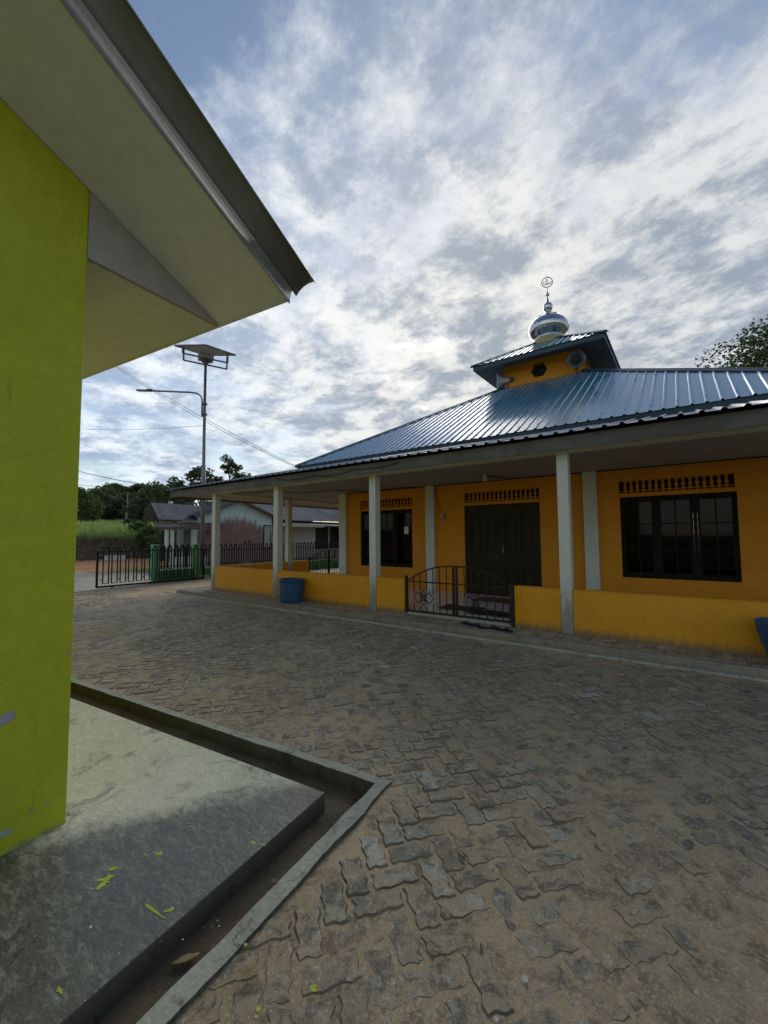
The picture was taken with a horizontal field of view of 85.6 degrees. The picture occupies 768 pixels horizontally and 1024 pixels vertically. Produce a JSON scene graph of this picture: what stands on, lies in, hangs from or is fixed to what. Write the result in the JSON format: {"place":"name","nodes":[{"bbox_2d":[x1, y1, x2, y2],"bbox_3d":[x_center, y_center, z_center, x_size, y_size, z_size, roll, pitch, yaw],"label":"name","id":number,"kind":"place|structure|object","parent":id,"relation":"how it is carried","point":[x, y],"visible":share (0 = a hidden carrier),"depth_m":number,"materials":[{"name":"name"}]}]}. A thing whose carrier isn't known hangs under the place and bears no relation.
{"place":"outdoors","nodes":[
{"label":"outdoors","id":0,"kind":"place"},
{"bbox_2d":[74,572,149,588],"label":"road","id":1,"kind":"structure","parent":0,"point":[83,580],"depth_m":15.24,"materials":[{"name":"grey asphalt"}]},
{"bbox_2d":[0,0,315,855],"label":"green house","id":2,"kind":"structure","parent":0,"point":[136,220],"depth_m":2.21,"materials":[{"name":"paint"}]},
{"bbox_2d":[114,563,250,571],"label":"verge grass","id":3,"kind":"structure","parent":0,"point":[163,567],"depth_m":20.66,"materials":[{"name":"green plant"}]},
{"bbox_2d":[310,568,338,572],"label":"yard","id":4,"kind":"structure","parent":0,"point":[331,570],"depth_m":18.72,"materials":[{"name":"grey concrete"}]},
{"bbox_2d":[75,536,698,575],"bbox_3d":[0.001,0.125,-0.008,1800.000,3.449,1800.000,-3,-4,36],"label":"ground","id":5,"kind":"structure","parent":0,"point":[87,566],"depth_m":24.31,"materials":[{"name":"soil"}]},
{"bbox_2d":[77,486,104,522],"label":"forest tree","id":6,"kind":"object","parent":5,"relation":"on","point":[88,506],"visible":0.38,"depth_m":45.74,"materials":[{"name":"green plant"}]},
{"bbox_2d":[78,492,116,520],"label":"forest tree","id":7,"kind":"object","parent":5,"relation":"on","point":[107,507],"visible":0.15,"depth_m":56.74,"materials":[{"name":"green plant"}]},
{"bbox_2d":[79,489,117,519],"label":"forest tree","id":8,"kind":"object","parent":5,"relation":"on","point":[104,495],"visible":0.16,"depth_m":60.17,"materials":[{"name":"green plant"}]},
{"bbox_2d":[78,482,120,517],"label":"forest tree","id":9,"kind":"object","parent":5,"relation":"on","point":[109,486],"visible":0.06,"depth_m":69.83,"materials":[{"name":"green plant"}]},
{"bbox_2d":[99,487,121,503],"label":"forest tree","id":10,"kind":"object","parent":5,"relation":"on","point":[110,491],"visible":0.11,"depth_m":65.18,"materials":[{"name":"green plant"}]},
{"bbox_2d":[105,555,124,559],"bbox_3d":[-19.220,3.291,29.646,0.210,0.380,1.360,-3,-4,36],"label":"concrete planter","id":11,"kind":"object","parent":5,"relation":"on","point":[115,557],"visible":0.53,"depth_m":29.62,"materials":[{"name":"concrete"}]},
{"bbox_2d":[104,495,125,520],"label":"forest tree","id":12,"kind":"object","parent":5,"relation":"on","point":[118,501],"visible":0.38,"depth_m":59.20,"materials":[{"name":"green plant"}]},
{"bbox_2d":[107,491,130,518],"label":"forest tree","id":13,"kind":"object","parent":5,"relation":"on","point":[123,495],"visible":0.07,"depth_m":63.23,"materials":[{"name":"green plant"}]},
{"bbox_2d":[111,483,127,489],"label":"forest tree","id":14,"kind":"object","parent":5,"relation":"on","point":[121,487],"visible":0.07,"depth_m":73.59,"materials":[{"name":"green plant"}]},
{"bbox_2d":[75,535,176,560],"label":"dry grass","id":15,"kind":"structure","parent":5,"relation":"on","point":[115,540],"depth_m":30.81,"materials":[{"name":"plant"}]},
{"bbox_2d":[76,518,176,540],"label":"tall grass","id":16,"kind":"structure","parent":5,"relation":"on","point":[100,528],"depth_m":34.90,"materials":[{"name":"green plant"}]},
{"bbox_2d":[122,493,130,519],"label":"bare tree","id":17,"kind":"object","parent":5,"relation":"on","point":[126,506],"visible":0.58,"depth_m":44.08,"materials":[{"name":"grey plant"}]},
{"bbox_2d":[121,517,134,524],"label":"shrub","id":18,"kind":"object","parent":5,"relation":"on","point":[128,520],"visible":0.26,"depth_m":43.45,"materials":[{"name":"green plant"}]},
{"bbox_2d":[117,483,146,494],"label":"forest tree","id":19,"kind":"object","parent":5,"relation":"on","point":[134,487],"visible":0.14,"depth_m":71.33,"materials":[{"name":"green plant"}]},
{"bbox_2d":[117,496,146,521],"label":"forest tree","id":20,"kind":"object","parent":5,"relation":"on","point":[124,513],"visible":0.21,"depth_m":55.16,"materials":[{"name":"green plant"}]},
{"bbox_2d":[74,578,210,592],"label":"gate sill","id":21,"kind":"structure","parent":5,"relation":"on","point":[94,589],"depth_m":12.95,"materials":[{"name":"concrete"}]},
{"bbox_2d":[95,545,204,587],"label":"sliding gate","id":22,"kind":"structure","parent":21,"relation":"on","point":[128,556],"depth_m":13.41,"materials":[{"name":"black metal"}]},
{"bbox_2d":[136,344,235,578],"bbox_3d":[-7.430,-1.946,15.628,3.217,8.876,1.688,-1,-4,12],"label":"solar street lamp","id":23,"kind":"object","parent":21,"relation":"on","point":[206,354],"visible":0.95,"depth_m":15.48,"materials":[{"name":"metal"}]},
{"bbox_2d":[89,425,202,429],"bbox_3d":[-13.200,-4.249,20.800,16.537,2.733,0.013,-3,-4,39],"label":"overhead wire","id":24,"kind":"object","parent":23,"relation":"attached to","point":[135,429],"visible":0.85,"depth_m":19.74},
{"bbox_2d":[125,491,164,521],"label":"forest tree","id":25,"kind":"object","parent":5,"relation":"on","point":[139,494],"visible":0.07,"depth_m":61.13,"materials":[{"name":"green plant"}]},
{"bbox_2d":[134,525,162,548],"bbox_3d":[-18.792,2.060,33.128,2.399,2.025,2.364,1,-4,-15],"label":"shrub","id":26,"kind":"object","parent":5,"relation":"on","point":[146,531],"visible":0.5,"depth_m":32.69,"materials":[{"name":"green plant"}]},
{"bbox_2d":[134,495,170,521],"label":"forest tree","id":27,"kind":"object","parent":5,"relation":"on","point":[146,505],"visible":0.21,"depth_m":55.23,"materials":[{"name":"green plant"}]},
{"bbox_2d":[121,480,193,537],"bbox_3d":[-19.767,0.054,36.507,4.910,6.107,5.934,-3,-4,36],"label":"garden tree","id":28,"kind":"object","parent":5,"relation":"on","point":[159,492],"visible":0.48,"depth_m":35.97,"materials":[{"name":"green plant"}]},
{"bbox_2d":[146,528,169,553],"bbox_3d":[-17.198,2.526,32.696,2.807,2.998,3.344,1,-4,-19],"label":"shrub","id":29,"kind":"object","parent":5,"relation":"on","point":[155,530],"visible":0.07,"depth_m":32.22,"materials":[{"name":"green plant"}]},
{"bbox_2d":[142,529,176,560],"bbox_3d":[-15.040,2.364,28.419,3.424,2.690,2.468,-1,-4,10],"label":"shrub","id":30,"kind":"object","parent":5,"relation":"on","point":[152,538],"visible":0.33,"depth_m":28.09,"materials":[{"name":"green plant"}]},
{"bbox_2d":[0,698,324,1023],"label":"terrace slab","id":31,"kind":"structure","parent":5,"relation":"on","point":[151,854],"depth_m":1.97,"materials":[{"name":"concrete"}]},
{"bbox_2d":[144,484,192,521],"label":"forest tree","id":32,"kind":"object","parent":5,"relation":"on","point":[184,503],"visible":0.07,"depth_m":59.70,"materials":[{"name":"green plant"}]},
{"bbox_2d":[142,501,224,568],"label":"zinc roof house","id":33,"kind":"structure","parent":5,"relation":"on","point":[170,511],"depth_m":21.45,"materials":[{"name":"metal"}]},
{"bbox_2d":[166,465,216,505],"bbox_3d":[-17.000,-0.281,38.476,5.205,7.966,5.792,-3,-4,36],"label":"garden tree","id":34,"kind":"object","parent":5,"relation":"on","point":[194,473],"visible":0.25,"depth_m":37.37,"materials":[{"name":"green plant"}]},
{"bbox_2d":[70,691,363,1023],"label":"gutter floor","id":35,"kind":"structure","parent":5,"relation":"on","point":[138,1002],"depth_m":1.97,"materials":[{"name":"grey concrete"}]},
{"bbox_2d":[171,952,199,963],"bbox_3d":[-0.764,1.719,1.596,0.100,0.004,0.030,1,-4,-28],"label":"fallen leaf","id":36,"kind":"object","parent":35,"relation":"on","point":[186,958],"visible":1,"depth_m":1.60,"materials":[{"name":"beige plant"}]},
{"bbox_2d":[350,796,359,799],"bbox_3d":[-0.177,1.764,2.554,0.060,0.014,0.030,-1,-3,3],"label":"fallen leaf","id":37,"kind":"object","parent":35,"relation":"on","point":[355,798],"visible":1,"depth_m":2.56,"materials":[{"name":"brown plant"}]},
{"bbox_2d":[213,454,243,481],"bbox_3d":[-14.393,-0.838,37.883,3.310,8.983,2.094,-1,-4,14],"label":"garden tree","id":38,"kind":"object","parent":5,"relation":"on","point":[230,462],"visible":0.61,"depth_m":37.88,"materials":[{"name":"green plant"}]},
{"bbox_2d":[70,678,392,1023],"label":"kerb","id":39,"kind":"structure","parent":5,"relation":"on","point":[179,997],"depth_m":2.38,"materials":[{"name":"concrete"}]},
{"bbox_2d":[228,472,250,478],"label":"garden tree","id":40,"kind":"object","parent":5,"relation":"on","point":[244,475],"visible":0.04,"depth_m":41.07,"materials":[{"name":"green plant"}]},
{"bbox_2d":[150,540,338,581],"bbox_3d":[-4.532,1.950,18.196,0.230,1.469,10.885,-3,-4,36],"label":"picket fence","id":41,"kind":"object","parent":5,"relation":"on","point":[208,569],"visible":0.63,"depth_m":16.32,"materials":[{"name":"black metal"}]},
{"bbox_2d":[179,501,338,565],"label":"gabled house","id":42,"kind":"structure","parent":5,"relation":"on","point":[247,522],"depth_m":25.20,"materials":[{"name":"paint"}]},
{"bbox_2d":[263,525,270,547],"bbox_3d":[-7.220,1.524,25.588,0.032,1.450,0.540,-3,-4,36],"label":"window","id":43,"kind":"structure","parent":42,"relation":"in","point":[266,528],"depth_m":25.58,"materials":[{"name":"grey glass"}]},
{"bbox_2d":[188,573,767,667],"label":"porch platform","id":44,"kind":"structure","parent":5,"relation":"on","point":[556,635],"depth_m":5.46,"materials":[{"name":"brick"}]},
{"bbox_2d":[441,604,487,611],"bbox_3d":[1.448,1.767,7.656,0.808,0.033,0.433,-3,-4,36],"label":"door mat","id":45,"kind":"object","parent":44,"relation":"on","point":[460,607],"depth_m":7.67,"materials":[{"name":"fabric"}]},
{"bbox_2d":[165,277,767,657],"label":"mosque","id":46,"kind":"structure","parent":44,"relation":"on","point":[585,521],"depth_m":8.08,"materials":[{"name":"paint"}]},
{"bbox_2d":[308,550,338,572],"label":"porch gate","id":47,"kind":"structure","parent":46,"relation":"attached to","point":[328,567],"depth_m":14.92,"materials":[{"name":"black metal"}]},
{"bbox_2d":[235,487,424,492],"bbox_3d":[-1.599,-0.552,10.820,5.318,0.097,0.016,-1,-4,8],"label":"power cable","id":48,"kind":"object","parent":46,"relation":"attached to","point":[333,490],"visible":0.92,"depth_m":10.76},
{"bbox_2d":[277,462,397,479],"bbox_3d":[-1.115,-0.791,8.532,3.402,0.092,0.013,-3,-4,36],"label":"power cable","id":49,"kind":"object","parent":46,"relation":"attached to","point":[339,473],"visible":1,"depth_m":8.36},
{"bbox_2d":[361,509,412,567],"bbox_3d":[0.077,0.714,11.278,1.738,1.524,0.065,-3,-4,36],"label":"window","id":50,"kind":"structure","parent":46,"relation":"in","point":[396,544],"depth_m":11.15,"materials":[{"name":"black glass"}]},
{"bbox_2d":[435,490,445,520],"bbox_3d":[1.364,-0.217,10.236,0.311,0.891,0.090,-3,-4,36],"label":"wall lamp","id":51,"kind":"object","parent":46,"relation":"attached to","point":[442,515],"visible":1,"depth_m":10.15,"materials":[{"name":"plastic"}]},
{"bbox_2d":[405,566,514,624],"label":"porch gate","id":52,"kind":"structure","parent":46,"relation":"attached to","point":[455,584],"depth_m":6.97,"materials":[{"name":"brown metal"}]},
{"bbox_2d":[467,507,501,594],"bbox_3d":[2.332,0.890,9.599,0.810,1.986,0.055,-3,-4,36],"label":"door leaf","id":53,"kind":"structure","parent":46,"relation":"in","point":[484,524],"depth_m":9.58,"materials":[{"name":"brown wood"}]},
{"bbox_2d":[482,475,516,480],"bbox_3d":[2.480,-0.698,8.872,0.953,0.130,0.100,2,-4,-30],"label":"ceiling lamp","id":54,"kind":"object","parent":46,"relation":"hanging from","point":[484,477],"visible":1,"depth_m":8.67,"materials":[{"name":"metal"}]},
{"bbox_2d":[497,374,513,389],"bbox_3d":[3.805,-4.069,12.898,0.565,0.521,0.489,-1,-4,13],"label":"horn speaker","id":55,"kind":"object","parent":46,"relation":"attached to","point":[501,380],"visible":0.96,"depth_m":12.82},
{"bbox_2d":[501,505,538,595],"bbox_3d":[2.969,0.855,9.090,0.810,1.986,0.124,-3,-4,36],"label":"door leaf","id":56,"kind":"structure","parent":46,"relation":"in","point":[519,524],"depth_m":9.10,"materials":[{"name":"wood"}]},
{"bbox_2d":[567,350,585,372],"bbox_3d":[5.479,-4.217,11.678,0.475,0.515,0.606,-3,-4,36],"label":"horn speaker","id":57,"kind":"object","parent":46,"relation":"on","point":[576,359],"visible":0.98,"depth_m":11.55},
{"bbox_2d":[620,491,741,581],"bbox_3d":[5.274,0.448,7.478,1.725,1.524,0.060,-3,-4,36],"label":"window","id":58,"kind":"structure","parent":46,"relation":"in","point":[659,536],"depth_m":7.42,"materials":[{"name":"black glass"}]},
{"bbox_2d":[176,586,767,677],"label":"platform kerb","id":59,"kind":"structure","parent":44,"relation":"on","point":[742,669],"depth_m":5.68,"materials":[{"name":"concrete"}]},
{"bbox_2d":[184,588,767,666],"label":"platform paving","id":60,"kind":"structure","parent":44,"relation":"on","point":[728,657],"depth_m":5.87,"materials":[{"name":"grey concrete"}]},
{"bbox_2d":[279,577,303,603],"bbox_3d":[-2.015,1.706,9.042,0.540,0.504,0.540,-3,-4,36],"label":"blue drum","id":61,"kind":"object","parent":60,"relation":"on","point":[291,590],"visible":1,"depth_m":8.83,"materials":[{"name":"plastic"}]},
{"bbox_2d":[461,621,474,625],"bbox_3d":[1.331,1.756,6.552,0.090,0.056,0.270,2,-5,-40],"label":"sandal","id":62,"kind":"object","parent":60,"relation":"on","point":[466,623],"visible":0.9,"depth_m":6.55,"materials":[{"name":"rubber"}]},
{"bbox_2d":[473,623,482,628],"bbox_3d":[1.452,1.744,6.379,0.090,0.056,0.270,1,-4,-23],"label":"sandal","id":63,"kind":"object","parent":60,"relation":"on","point":[478,626],"visible":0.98,"depth_m":6.38,"materials":[{"name":"rubber"}]},
{"bbox_2d":[482,625,498,629],"bbox_3d":[1.607,1.736,6.253,0.270,0.056,0.090,-1,-4,13],"label":"sandal","id":64,"kind":"object","parent":60,"relation":"on","point":[492,627],"visible":0.9,"depth_m":6.24,"materials":[{"name":"rubber"}]},
{"bbox_2d":[496,627,512,632],"bbox_3d":[1.771,1.726,6.104,0.090,0.056,0.270,3,-5,-42],"label":"sandal","id":65,"kind":"object","parent":60,"relation":"on","point":[508,630],"visible":1,"depth_m":6.06,"materials":[{"name":"rubber"}]},
{"bbox_2d":[754,617,767,655],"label":"blue drum","id":66,"kind":"object","parent":60,"relation":"on","point":[761,625],"visible":1,"depth_m":4.40,"materials":[{"name":"plastic"}]},
{"bbox_2d":[463,608,508,616],"bbox_3d":[1.823,1.717,7.085,0.855,0.050,0.347,-3,-4,36],"label":"door mat","id":67,"kind":"object","parent":44,"relation":"on","point":[498,613],"depth_m":7.09,"materials":[{"name":"brown fabric"}]},
{"bbox_2d":[475,597,508,602],"bbox_3d":[2.488,1.807,8.444,1.258,0.020,0.560,-3,-4,36],"label":"door mat","id":68,"kind":"object","parent":44,"relation":"on","point":[506,600],"depth_m":8.60,"materials":[{"name":"red fabric"}]},
{"bbox_2d":[694,315,767,367],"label":"broadleaf tree","id":69,"kind":"object","parent":5,"relation":"on","point":[759,355],"visible":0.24,"depth_m":26.89,"materials":[{"name":"green plant"}]},
{"bbox_3d":[-20.272,-4.699,23.472,0.360,15.600,1.600,-3,-4,36],"label":"utility pole","id":70,"kind":"object","parent":5,"relation":"on","visible":0},
{"bbox_2d":[79,471,171,488],"bbox_3d":[-12.986,-2.041,18.160,17.818,3.572,0.022,-3,-4,34],"label":"overhead wire","id":71,"kind":"object","parent":70,"relation":"attached to","point":[126,481],"visible":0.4,"depth_m":15.92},
{"bbox_2d":[116,367,293,466],"bbox_3d":[-11.339,-6.701,17.991,21.091,11.803,0.014,-3,-4,32],"label":"overhead wire","id":72,"kind":"object","parent":70,"relation":"attached to","point":[208,423],"visible":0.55,"depth_m":14.24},
{"bbox_2d":[117,366,294,465],"bbox_3d":[-11.428,-6.728,17.871,21.113,11.763,0.014,-3,-4,32],"label":"overhead wire","id":73,"kind":"object","parent":70,"relation":"attached to","point":[211,422],"visible":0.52,"depth_m":14.13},
{"bbox_2d":[71,580,767,1023],"bbox_3d":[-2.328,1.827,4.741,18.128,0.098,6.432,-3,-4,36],"label":"paving","id":74,"kind":"structure","parent":0,"point":[435,978],"depth_m":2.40,"materials":[{"name":"grey concrete"}]},
{"bbox_2d":[234,962,263,980],"bbox_3d":[-0.474,1.621,1.462,0.105,0.009,0.034,2,-4,-30],"label":"fallen leaf","id":75,"kind":"object","parent":74,"relation":"on","point":[248,971],"visible":1,"depth_m":1.46,"materials":[{"name":"beige plant"}]},
{"bbox_2d":[163,592,767,681],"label":"drain lip","id":76,"kind":"object","parent":74,"relation":"on","point":[631,660],"visible":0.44,"depth_m":5.52,"materials":[{"name":"grey concrete"}]},
{"bbox_2d":[218,663,756,1022],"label":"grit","id":77,"kind":"object","parent":74,"relation":"on","point":[513,838],"visible":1,"depth_m":2.10,"materials":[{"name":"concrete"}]},
{"bbox_2d":[522,975,527,981],"bbox_3d":[0.491,1.622,1.444,0.021,0.014,0.019,-3,-4,36],"label":"pebble","id":78,"kind":"object","parent":74,"relation":"on","point":[524,978],"visible":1,"depth_m":1.44,"materials":[{"name":"grey stone"}]},
{"bbox_2d":[745,800,757,808],"bbox_3d":[2.052,1.636,2.314,0.030,0.015,0.075,0,-3,1],"label":"fallen leaf","id":79,"kind":"object","parent":74,"relation":"on","point":[751,804],"visible":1,"depth_m":2.32,"materials":[{"name":"brown plant"}]},
{"bbox_2d":[78,0,767,525],"label":"sky","id":80,"kind":"structure","parent":0,"point":[428,164],"materials":[{"name":"white"}]}
]}

